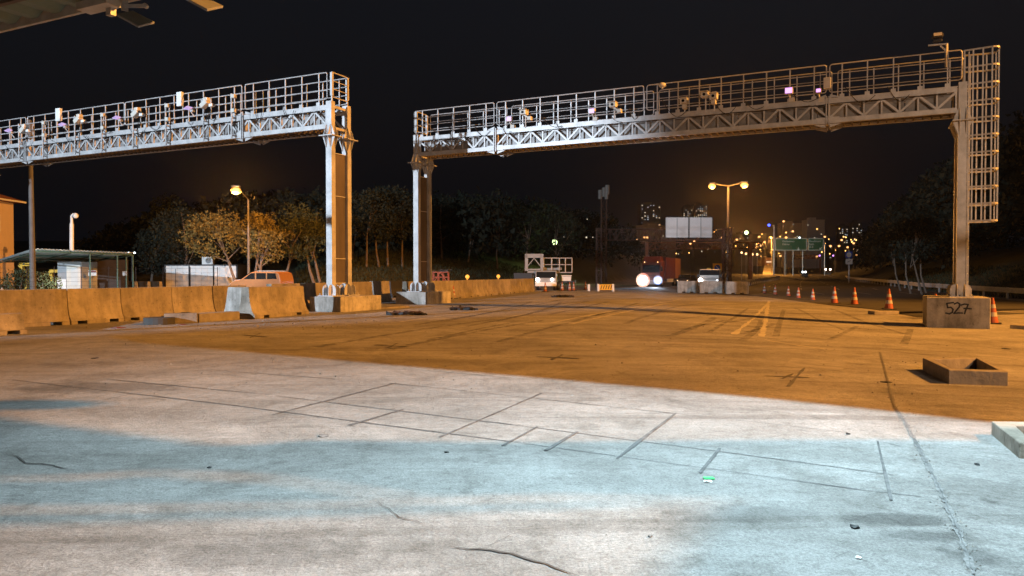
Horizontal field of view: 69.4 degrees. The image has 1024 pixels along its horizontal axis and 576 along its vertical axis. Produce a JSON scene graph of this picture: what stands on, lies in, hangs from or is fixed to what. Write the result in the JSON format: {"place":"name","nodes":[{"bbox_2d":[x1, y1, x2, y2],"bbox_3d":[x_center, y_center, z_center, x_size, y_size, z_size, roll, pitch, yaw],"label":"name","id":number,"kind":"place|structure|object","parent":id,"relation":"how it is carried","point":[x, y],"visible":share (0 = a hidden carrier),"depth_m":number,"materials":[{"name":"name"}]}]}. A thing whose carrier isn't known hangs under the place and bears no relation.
{"place":"outdoors","nodes":[
{"label":"outdoors","id":0,"kind":"place"},
{"bbox_2d":[0,194,25,289],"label":"plastered house","id":1,"kind":"structure","parent":0,"point":[6,229],"depth_m":63.01,"materials":[{"name":"paint"}]},
{"bbox_2d":[0,241,1023,575],"bbox_3d":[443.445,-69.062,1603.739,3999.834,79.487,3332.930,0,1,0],"label":"ground","id":2,"kind":"structure","parent":0,"point":[272,493],"depth_m":6.70,"materials":[{"name":"concrete"}]},
{"bbox_2d":[0,313,26,335],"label":"concrete barrier","id":3,"kind":"object","parent":2,"relation":"on","point":[11,323],"visible":0.82,"depth_m":18.26,"materials":[{"name":"concrete"}]},
{"bbox_2d":[0,263,38,289],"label":"shrub","id":4,"kind":"object","parent":2,"relation":"on","point":[6,282],"visible":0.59,"depth_m":43.63,"materials":[{"name":"green plant"}]},
{"bbox_2d":[28,120,35,288],"bbox_3d":[-27.858,-4.534,42.920,0.400,10.398,0.400,0,1,0],"label":"gantry support column","id":5,"kind":"object","parent":2,"relation":"on","point":[32,262],"visible":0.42,"depth_m":42.84,"materials":[{"name":"metal"}]},
{"bbox_2d":[0,289,69,326],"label":"concrete barrier","id":6,"kind":"object","parent":2,"relation":"on","point":[40,307],"visible":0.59,"depth_m":21.04,"materials":[{"name":"concrete"}]},
{"bbox_2d":[26,271,62,288],"bbox_3d":[-28.493,-0.127,45.120,2.306,2.259,2.322,0,1,15],"label":"shrub","id":7,"kind":"object","parent":2,"relation":"on","point":[41,284],"visible":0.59,"depth_m":44.80,"materials":[{"name":"green plant"}]},
{"bbox_2d":[0,248,133,287],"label":"shelter","id":8,"kind":"object","parent":2,"relation":"on","point":[118,278],"visible":0.86,"depth_m":54.67,"materials":[{"name":"grey metal"}]},
{"bbox_2d":[0,0,138,32],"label":"toll canopy","id":9,"kind":"object","parent":2,"relation":"on","point":[16,14],"visible":1,"depth_m":12.54,"materials":[{"name":"metal"}]},
{"bbox_2d":[116,0,153,27],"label":"panel floodlight","id":10,"kind":"object","parent":9,"relation":"hanging from","point":[136,19],"visible":1,"depth_m":10.67,"materials":[{"name":"grey paint"}]},
{"bbox_2d":[186,0,222,10],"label":"panel floodlight","id":11,"kind":"object","parent":9,"relation":"hanging from","point":[207,5],"visible":1,"depth_m":10.14,"materials":[{"name":"grey paint"}]},
{"bbox_2d":[69,213,78,261],"bbox_3d":[-34.345,-2.754,57.957,0.738,6.253,0.400,0,1,0],"label":"street lamp","id":12,"kind":"object","parent":2,"relation":"on","point":[71,233],"visible":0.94,"depth_m":57.83,"materials":[{"name":"metal"}]},
{"bbox_2d":[57,262,96,288],"bbox_3d":[-31.127,-0.703,52.956,1.689,2.344,2.080,0,1,0],"label":"guard booth","id":13,"kind":"object","parent":2,"relation":"on","point":[69,271],"visible":0.54,"depth_m":51.98,"materials":[{"name":"grey paint"}]},
{"bbox_2d":[66,265,80,288],"bbox_3d":[-30.818,-0.590,51.958,0.957,2.015,0.080,0,1,0],"label":"door","id":14,"kind":"structure","parent":13,"relation":"in","point":[73,271],"depth_m":51.93,"materials":[{"name":"beige metal"}]},
{"bbox_2d":[66,288,123,324],"bbox_3d":[-12.831,0.550,22.588,0.596,1.080,1.770,1,1,23],"label":"concrete barrier","id":15,"kind":"object","parent":2,"relation":"on","point":[92,305],"visible":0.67,"depth_m":22.45,"materials":[{"name":"concrete"}]},
{"bbox_2d":[0,266,217,288],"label":"wire fence","id":16,"kind":"object","parent":2,"relation":"on","point":[135,268],"visible":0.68,"depth_m":42.77,"materials":[{"name":"metal"}]},
{"bbox_2d":[120,287,173,320],"bbox_3d":[-12.061,0.518,24.258,0.596,1.080,1.870,1,2,26],"label":"concrete barrier","id":17,"kind":"object","parent":2,"relation":"on","point":[139,303],"visible":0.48,"depth_m":24.09,"materials":[{"name":"concrete"}]},
{"bbox_2d":[131,226,180,280],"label":"tree","id":18,"kind":"object","parent":2,"relation":"on","point":[152,261],"visible":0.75,"depth_m":75.46,"materials":[{"name":"green plant"}]},
{"bbox_2d":[143,317,174,324],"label":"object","id":19,"kind":"object","parent":2,"relation":"on","point":[158,320],"visible":0.96,"depth_m":21.61,"materials":[{"name":"concrete"}]},
{"bbox_2d":[140,192,199,264],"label":"pine tree","id":20,"kind":"object","parent":2,"relation":"on","point":[169,206],"visible":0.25,"depth_m":86.95,"materials":[{"name":"green plant"}]},
{"bbox_2d":[164,313,197,322],"bbox_3d":[-10.102,0.921,22.565,0.928,0.300,0.450,0,1,-23],"label":"kerb stone","id":21,"kind":"object","parent":2,"relation":"on","point":[186,317],"visible":0.74,"depth_m":22.42,"materials":[{"name":"concrete"}]},
{"bbox_2d":[148,200,214,264],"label":"pine tree","id":22,"kind":"object","parent":2,"relation":"on","point":[178,223],"visible":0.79,"depth_m":71.44,"materials":[{"name":"green plant"}]},
{"bbox_2d":[171,286,215,312],"bbox_3d":[-11.313,0.484,25.965,0.596,1.080,1.870,1,2,21],"label":"concrete barrier","id":23,"kind":"object","parent":2,"relation":"on","point":[192,299],"visible":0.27,"depth_m":25.86,"materials":[{"name":"concrete"}]},
{"bbox_2d":[164,265,246,286],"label":"site container","id":24,"kind":"object","parent":2,"relation":"on","point":[179,275],"visible":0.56,"depth_m":68.04,"materials":[{"name":"metal"}]},
{"bbox_2d":[176,208,256,279],"bbox_3d":[-25.598,-3.313,63.930,6.747,7.456,5.699,0,1,0],"label":"tree","id":25,"kind":"object","parent":2,"relation":"on","point":[199,226],"visible":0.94,"depth_m":63.52,"materials":[{"name":"green plant"}]},
{"bbox_2d":[198,311,239,322],"bbox_3d":[-9.430,0.913,23.477,0.450,0.280,1.623,1,1,26],"label":"kerb stone","id":26,"kind":"object","parent":2,"relation":"on","point":[217,316],"visible":0.74,"depth_m":23.38,"materials":[{"name":"concrete"}]},
{"bbox_2d":[212,285,245,311],"bbox_3d":[-10.627,0.452,27.640,0.596,1.080,1.670,0,1,24],"label":"concrete barrier","id":27,"kind":"object","parent":2,"relation":"on","point":[219,295],"visible":0.17,"depth_m":27.08,"materials":[{"name":"concrete"}]},
{"bbox_2d":[224,287,241,310],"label":"concrete barrier","id":28,"kind":"object","parent":2,"relation":"on","point":[233,299],"visible":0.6,"depth_m":24.73,"materials":[{"name":"concrete"}]},
{"bbox_2d":[231,185,249,273],"bbox_3d":[-20.923,-3.592,57.059,0.708,7.960,6.047,0,1,-13],"label":"street lamp","id":29,"kind":"object","parent":2,"relation":"on","point":[236,190],"visible":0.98,"depth_m":59.85,"materials":[{"name":"metal"}]},
{"bbox_2d":[230,272,293,286],"bbox_3d":[-18.362,-0.422,54.255,4.320,1.690,1.824,0,1,17],"label":"minivan","id":30,"kind":"object","parent":2,"relation":"on","point":[256,279],"visible":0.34,"depth_m":53.36,"materials":[{"name":"white paint"}]},
{"bbox_2d":[233,210,295,271],"bbox_3d":[-21.103,-3.096,63.131,4.814,6.988,4.341,0,1,0],"label":"tree","id":31,"kind":"object","parent":2,"relation":"on","point":[262,228],"visible":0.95,"depth_m":62.48,"materials":[{"name":"green plant"}]},
{"bbox_2d":[239,286,308,318],"bbox_3d":[-8.354,0.484,25.988,0.746,1.080,3.270,0,1,17],"label":"concrete barrier","id":32,"kind":"object","parent":2,"relation":"on","point":[267,302],"visible":0.87,"depth_m":25.48,"materials":[{"name":"concrete"}]},
{"bbox_2d":[266,283,309,310],"bbox_3d":[-8.822,0.395,28.998,0.596,1.140,2.470,1,1,15],"label":"concrete barrier","id":33,"kind":"object","parent":2,"relation":"on","point":[305,291],"visible":0.17,"depth_m":29.76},
{"bbox_2d":[272,202,324,271],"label":"tree","id":34,"kind":"object","parent":2,"relation":"on","point":[291,247],"visible":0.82,"depth_m":65.70,"materials":[{"name":"green plant"}]},
{"bbox_2d":[291,208,325,282],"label":"tree","id":35,"kind":"object","parent":2,"relation":"on","point":[313,255],"visible":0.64,"depth_m":66.65,"materials":[{"name":"green plant"}]},
{"bbox_2d":[306,283,325,306],"bbox_3d":[-8.280,0.351,31.245,0.596,1.140,2.170,0,1,13],"label":"concrete barrier","id":36,"kind":"object","parent":2,"relation":"on","point":[314,289],"visible":0.15,"depth_m":30.78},
{"bbox_2d":[310,295,380,311],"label":"concrete plinth","id":37,"kind":"structure","parent":2,"relation":"on","point":[343,303],"depth_m":29.23,"materials":[{"name":"concrete"}]},
{"bbox_2d":[0,72,358,296],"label":"overhead gantry","id":38,"kind":"object","parent":37,"relation":"on","point":[253,126],"visible":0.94,"depth_m":31.25,"materials":[{"name":"metal"}]},
{"bbox_2d":[18,124,30,160],"bbox_3d":[-24.605,-7.386,37.228,1.250,1.858,0.381,1,2,42],"label":"camera post","id":39,"kind":"object","parent":38,"relation":"attached to","point":[23,128],"visible":1,"depth_m":37.19,"materials":[{"name":"metal"}]},
{"bbox_2d":[73,114,85,154],"bbox_3d":[-20.725,-7.352,35.347,1.100,1.864,0.410,1,2,45],"label":"camera post","id":40,"kind":"object","parent":38,"relation":"attached to","point":[78,119],"visible":1,"depth_m":35.27,"materials":[{"name":"metal"}]},
{"bbox_2d":[130,107,144,148],"bbox_3d":[-17.050,-7.306,33.572,0.424,1.842,1.044,-1,2,-44],"label":"camera post","id":41,"kind":"object","parent":38,"relation":"attached to","point":[136,112],"visible":1,"depth_m":33.51,"materials":[{"name":"metal"}]},
{"bbox_2d":[199,97,214,140],"bbox_3d":[-12.988,-7.259,31.725,0.800,1.820,0.500,1,1,26],"label":"camera post","id":42,"kind":"object","parent":38,"relation":"attached to","point":[205,103],"visible":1,"depth_m":31.58,"materials":[{"name":"metal"}]},
{"bbox_2d":[353,282,372,294],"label":"concrete barrier","id":43,"kind":"object","parent":2,"relation":"on","point":[363,288],"visible":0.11,"depth_m":35.27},
{"bbox_2d":[351,190,375,258],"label":"pine tree","id":44,"kind":"object","parent":2,"relation":"on","point":[354,210],"visible":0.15,"depth_m":82.53,"materials":[{"name":"green plant"}]},
{"bbox_2d":[228,404,511,441],"bbox_3d":[-1.624,1.350,7.519,3.744,0.001,0.036,1,1,30],"label":"pavement cut","id":45,"kind":"object","parent":2,"relation":"on","point":[372,423],"visible":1,"depth_m":7.33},
{"bbox_2d":[74,184,667,274],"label":"trees","id":46,"kind":"object","parent":2,"relation":"on","point":[120,237],"visible":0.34,"depth_m":100.63,"materials":[{"name":"green plant"}]},
{"bbox_2d":[351,189,396,266],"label":"pine tree","id":47,"kind":"object","parent":2,"relation":"on","point":[385,211],"visible":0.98,"depth_m":75.51,"materials":[{"name":"green plant"}]},
{"bbox_2d":[358,186,398,266],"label":"pine tree","id":48,"kind":"object","parent":2,"relation":"on","point":[383,225],"visible":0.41,"depth_m":77.33,"materials":[{"name":"green plant"}]},
{"bbox_2d":[369,281,391,301],"bbox_3d":[-6.970,0.203,38.889,0.596,1.140,1.670,0,1,20],"label":"concrete barrier","id":49,"kind":"object","parent":2,"relation":"on","point":[382,288],"visible":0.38,"depth_m":38.84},
{"bbox_2d":[374,184,412,265],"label":"pine tree","id":50,"kind":"object","parent":2,"relation":"on","point":[397,199],"visible":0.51,"depth_m":79.03,"materials":[{"name":"green plant"}]},
{"bbox_2d":[378,188,412,265],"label":"pine tree","id":51,"kind":"object","parent":2,"relation":"on","point":[407,226],"visible":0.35,"depth_m":80.76,"materials":[{"name":"green plant"}]},
{"bbox_2d":[389,281,403,297],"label":"concrete barrier","id":52,"kind":"object","parent":2,"relation":"on","point":[395,286],"visible":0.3,"depth_m":46.02,"materials":[{"name":"concrete"}]},
{"bbox_2d":[386,310,426,314],"bbox_3d":[-3.820,0.947,26.899,1.502,0.261,0.738,0,1,0],"label":"debris heap","id":53,"kind":"object","parent":2,"relation":"on","point":[419,312],"visible":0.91,"depth_m":26.76,"materials":[{"name":"black rubber"}]},
{"bbox_2d":[396,291,450,304],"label":"concrete plinth","id":54,"kind":"structure","parent":2,"relation":"on","point":[425,298],"depth_m":36.35,"materials":[{"name":"concrete"}]},
{"bbox_2d":[407,45,999,296],"bbox_3d":[6.253,-4.164,31.713,24.529,8.891,1.740,1,1,26],"label":"overhead gantry","id":55,"kind":"object","parent":54,"relation":"on","point":[842,110],"visible":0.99,"depth_m":29.70,"materials":[{"name":"metal"}]},
{"bbox_2d":[928,32,947,67],"bbox_3d":[15.371,-8.560,26.663,0.633,1.242,0.284,1,1,26],"label":"rail spotlight","id":56,"kind":"object","parent":55,"relation":"attached to","point":[936,36],"visible":1,"depth_m":26.58,"materials":[{"name":"metal"}]},
{"bbox_2d":[432,281,455,298],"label":"concrete barrier","id":57,"kind":"object","parent":2,"relation":"on","point":[443,285],"visible":0.23,"depth_m":42.75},
{"bbox_2d":[432,193,463,258],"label":"pine tree","id":58,"kind":"object","parent":2,"relation":"on","point":[436,207],"visible":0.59,"depth_m":94.31,"materials":[{"name":"green plant"}]},
{"bbox_2d":[453,280,474,298],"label":"concrete barrier","id":59,"kind":"object","parent":2,"relation":"on","point":[463,288],"visible":0.66,"depth_m":45.56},
{"bbox_2d":[445,193,489,262],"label":"pine tree","id":60,"kind":"object","parent":2,"relation":"on","point":[467,218],"visible":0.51,"depth_m":95.83,"materials":[{"name":"green plant"}]},
{"bbox_2d":[472,280,488,296],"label":"concrete barrier","id":61,"kind":"object","parent":2,"relation":"on","point":[479,288],"visible":0.62,"depth_m":48.72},
{"bbox_2d":[486,279,500,295],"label":"concrete barrier","id":62,"kind":"object","parent":2,"relation":"on","point":[492,287],"visible":0.69,"depth_m":51.58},
{"bbox_2d":[476,194,516,268],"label":"pine tree","id":63,"kind":"object","parent":2,"relation":"on","point":[502,217],"visible":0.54,"depth_m":97.14,"materials":[{"name":"green plant"}]},
{"bbox_2d":[499,279,512,293],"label":"concrete barrier","id":64,"kind":"object","parent":2,"relation":"on","point":[505,286],"visible":0.68,"depth_m":54.45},
{"bbox_2d":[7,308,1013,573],"bbox_3d":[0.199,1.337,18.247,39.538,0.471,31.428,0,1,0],"label":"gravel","id":65,"kind":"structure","parent":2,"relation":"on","point":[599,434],"depth_m":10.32,"materials":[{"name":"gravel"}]},
{"bbox_2d":[457,547,578,575],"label":"pavement crack","id":66,"kind":"object","parent":2,"relation":"on","point":[517,555],"visible":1,"depth_m":3.92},
{"bbox_2d":[506,203,550,272],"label":"pine tree","id":67,"kind":"object","parent":2,"relation":"on","point":[534,217],"visible":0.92,"depth_m":99.36,"materials":[{"name":"green plant"}]},
{"bbox_2d":[514,254,574,289],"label":"lift truck","id":68,"kind":"object","parent":2,"relation":"on","point":[543,275],"visible":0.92,"depth_m":66.61,"materials":[{"name":"grey paint"}]},
{"bbox_2d":[531,208,584,280],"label":"tree","id":69,"kind":"object","parent":2,"relation":"on","point":[553,242],"visible":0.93,"depth_m":100.47,"materials":[{"name":"green plant"}]},
{"bbox_2d":[598,185,608,282],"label":"telecom mast","id":70,"kind":"object","parent":2,"relation":"on","point":[604,192],"visible":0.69,"depth_m":129.31,"materials":[{"name":"metal"}]},
{"bbox_2d":[617,413,676,457],"bbox_3d":[1.302,1.357,6.948,0.043,0.001,2.147,1,1,25],"label":"pavement cut","id":71,"kind":"object","parent":2,"relation":"on","point":[642,438],"visible":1,"depth_m":6.73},
{"bbox_2d":[638,202,660,224],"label":"tower block","id":72,"kind":"structure","parent":2,"relation":"on","point":[649,212],"depth_m":618.93,"materials":[{"name":"concrete"}]},
{"bbox_2d":[631,223,675,257],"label":"tower block","id":73,"kind":"structure","parent":2,"relation":"on","point":[670,253],"depth_m":419.54,"materials":[{"name":"concrete"}]},
{"bbox_2d":[295,244,1023,298],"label":"grass","id":74,"kind":"structure","parent":2,"relation":"on","point":[911,275],"depth_m":83.78,"materials":[{"name":"plant"}]},
{"bbox_2d":[638,256,680,286],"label":"box truck","id":75,"kind":"object","parent":2,"relation":"on","point":[658,270],"visible":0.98,"depth_m":88.39,"materials":[{"name":"red paint"}]},
{"bbox_2d":[692,203,706,257],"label":"tower block","id":76,"kind":"structure","parent":2,"relation":"on","point":[699,210],"depth_m":649.29,"materials":[{"name":"concrete"}]},
{"bbox_2d":[512,424,892,474],"bbox_3d":[1.424,1.373,6.427,3.380,0.005,0.017,1,1,32],"label":"pavement cut","id":77,"kind":"object","parent":2,"relation":"on","point":[711,450],"visible":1,"depth_m":6.22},
{"bbox_2d":[730,232,765,265],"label":"tower block","id":78,"kind":"structure","parent":2,"relation":"on","point":[736,253],"depth_m":599.54,"materials":[{"name":"concrete"}]},
{"bbox_2d":[723,276,779,290],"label":"crash barrier","id":79,"kind":"object","parent":2,"relation":"on","point":[761,279],"visible":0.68,"depth_m":117.59,"materials":[{"name":"metal"}]},
{"bbox_2d":[758,301,769,336],"bbox_3d":[11.511,1.033,33.389,0.249,0.175,30.998,0,1,20],"label":"lane line","id":80,"kind":"object","parent":2,"relation":"on","point":[763,327],"visible":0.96,"depth_m":25.23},
{"bbox_2d":[777,221,801,267],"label":"tower block","id":81,"kind":"structure","parent":2,"relation":"on","point":[788,227],"depth_m":574.60,"materials":[{"name":"concrete"}]},
{"bbox_2d":[802,217,824,267],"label":"tower block","id":82,"kind":"structure","parent":2,"relation":"on","point":[812,227],"depth_m":559.58,"materials":[{"name":"concrete"}]},
{"bbox_2d":[784,358,845,370],"bbox_3d":[5.257,1.312,12.783,0.900,0.052,1.600,1,1,26],"label":"pavement patch","id":83,"kind":"object","parent":2,"relation":"on","point":[818,364],"visible":1,"depth_m":12.73,"materials":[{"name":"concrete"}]},
{"bbox_2d":[835,224,848,260],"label":"tower block","id":84,"kind":"structure","parent":2,"relation":"on","point":[841,232],"depth_m":639.45,"materials":[{"name":"concrete"}]},
{"bbox_2d":[848,220,862,260],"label":"tower block","id":85,"kind":"structure","parent":2,"relation":"on","point":[854,226],"depth_m":599.38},
{"bbox_2d":[877,441,892,499],"bbox_3d":[2.898,1.386,5.769,0.024,0.009,1.930,0,1,24],"label":"pavement cut","id":86,"kind":"object","parent":2,"relation":"on","point":[887,481],"visible":1,"depth_m":5.48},
{"bbox_2d":[875,207,909,290],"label":"pine tree","id":87,"kind":"object","parent":2,"relation":"on","point":[884,223],"visible":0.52,"depth_m":69.86,"materials":[{"name":"green plant"}]},
{"bbox_2d":[879,207,926,292],"bbox_3d":[32.823,-3.129,61.979,3.633,7.489,3.164,0,1,0],"label":"pine tree","id":88,"kind":"object","parent":2,"relation":"on","point":[903,257],"visible":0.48,"depth_m":61.93,"materials":[{"name":"green plant"}]},
{"bbox_2d":[896,207,940,293],"bbox_3d":[32.816,-2.971,60.004,3.392,7.271,3.227,0,1,0],"label":"pine tree","id":89,"kind":"object","parent":2,"relation":"on","point":[919,225],"visible":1,"depth_m":59.72,"materials":[{"name":"green plant"}]},
{"bbox_2d":[897,209,946,292],"bbox_3d":[35.292,-3.195,63.775,3.978,7.530,3.366,0,1,0],"label":"pine tree","id":90,"kind":"object","parent":2,"relation":"on","point":[938,230],"visible":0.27,"depth_m":63.66,"materials":[{"name":"green plant"}]},
{"bbox_2d":[879,352,976,573],"bbox_3d":[5.033,1.392,9.746,0.159,0.173,13.306,1,1,25],"label":"slab joint","id":91,"kind":"object","parent":2,"relation":"on","point":[961,544],"visible":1,"depth_m":5.21,"materials":[{"name":"concrete"}]},
{"bbox_2d":[845,276,1023,298],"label":"crash barrier","id":92,"kind":"object","parent":2,"relation":"on","point":[1007,290],"visible":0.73,"depth_m":65.11,"materials":[{"name":"metal"}]},
{"bbox_2d":[852,110,1023,271],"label":"dark thicket","id":93,"kind":"object","parent":2,"relation":"on","point":[934,194],"visible":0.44,"depth_m":83.40,"materials":[{"name":"green plant"}]},
{"bbox_2d":[922,295,990,328],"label":"concrete plinth","id":94,"kind":"structure","parent":2,"relation":"on","point":[974,312],"depth_m":26.09,"materials":[{"name":"grey concrete"}]},
{"bbox_2d":[923,358,1007,385],"bbox_3d":[7.202,1.327,11.904,0.959,0.319,2.780,0,1,23],"label":"pit frame","id":95,"kind":"object","parent":2,"relation":"on","point":[971,371],"visible":0.94,"depth_m":10.91,"materials":[{"name":"concrete"}]},
{"bbox_2d":[990,298,1001,323],"bbox_3d":[18.457,0.868,28.390,0.600,1.000,0.600,1,1,32],"label":"traffic cone","id":96,"kind":"object","parent":2,"relation":"on","point":[994,318],"visible":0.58,"depth_m":28.27,"materials":[{"name":"orange plastic"}]},
{"bbox_2d":[991,421,1023,458],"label":"kerb frame","id":97,"kind":"object","parent":2,"relation":"on","point":[1009,436],"visible":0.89,"depth_m":6.59,"materials":[{"name":"concrete"}]},
{"bbox_2d":[0,0,1023,248],"label":"sky","id":98,"kind":"structure","parent":0,"point":[399,58],"materials":[{"name":"black"}]},
{"bbox_2d":[681,205,692,256],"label":"tower block","id":99,"kind":"structure","parent":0,"point":[687,210],"depth_m":639.34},
{"bbox_2d":[614,258,1023,316],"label":"road","id":100,"kind":"structure","parent":0,"point":[905,302],"depth_m":67.94,"materials":[{"name":"asphalt"}]},
{"bbox_2d":[596,228,731,287],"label":"sign gantry","id":101,"kind":"object","parent":100,"relation":"on","point":[729,260],"visible":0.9,"depth_m":83.88,"materials":[{"name":"metal"}]},
{"bbox_2d":[665,216,711,237],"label":"blank billboard","id":102,"kind":"object","parent":101,"relation":"attached to","point":[688,227],"visible":1,"depth_m":83.05,"materials":[{"name":"grey paint"}]},
{"bbox_2d":[677,281,697,292],"bbox_3d":[15.449,-0.099,65.093,1.728,1.055,1.600,0,1,11],"label":"concrete block","id":103,"kind":"object","parent":100,"relation":"on","point":[687,286],"depth_m":64.32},
{"bbox_2d":[641,242,761,284],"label":"truss gantry","id":104,"kind":"object","parent":100,"relation":"on","point":[749,248],"visible":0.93,"depth_m":104.85,"materials":[{"name":"metal"}]},
{"bbox_2d":[697,268,721,280],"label":"white van","id":105,"kind":"object","parent":100,"relation":"on","point":[708,274],"visible":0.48,"depth_m":74.66,"materials":[{"name":"paint"}]},
{"bbox_2d":[699,281,721,292],"bbox_3d":[17.102,-0.061,63.652,1.874,1.052,1.600,0,1,13],"label":"concrete block","id":106,"kind":"object","parent":100,"relation":"on","point":[710,286],"depth_m":62.88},
{"bbox_2d":[709,181,747,280],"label":"street lamp","id":107,"kind":"object","parent":100,"relation":"on","point":[713,186],"visible":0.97,"depth_m":87.73,"materials":[{"name":"metal"}]},
{"bbox_2d":[725,281,748,293],"bbox_3d":[18.750,-0.010,61.639,1.769,1.052,1.600,0,1,13],"label":"concrete block","id":108,"kind":"object","parent":100,"relation":"on","point":[735,287],"depth_m":60.88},
{"bbox_2d":[773,225,824,275],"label":"sign post frame","id":109,"kind":"object","parent":100,"relation":"on","point":[793,251],"visible":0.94,"depth_m":250.60,"materials":[{"name":"metal"}]},
{"bbox_2d":[775,238,806,250],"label":"direction sign","id":110,"kind":"object","parent":109,"relation":"attached to","point":[790,244],"visible":1,"depth_m":249.68,"materials":[{"name":"metal"}]},
{"bbox_2d":[808,238,823,250],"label":"direction sign","id":111,"kind":"object","parent":109,"relation":"attached to","point":[815,244],"visible":1,"depth_m":249.68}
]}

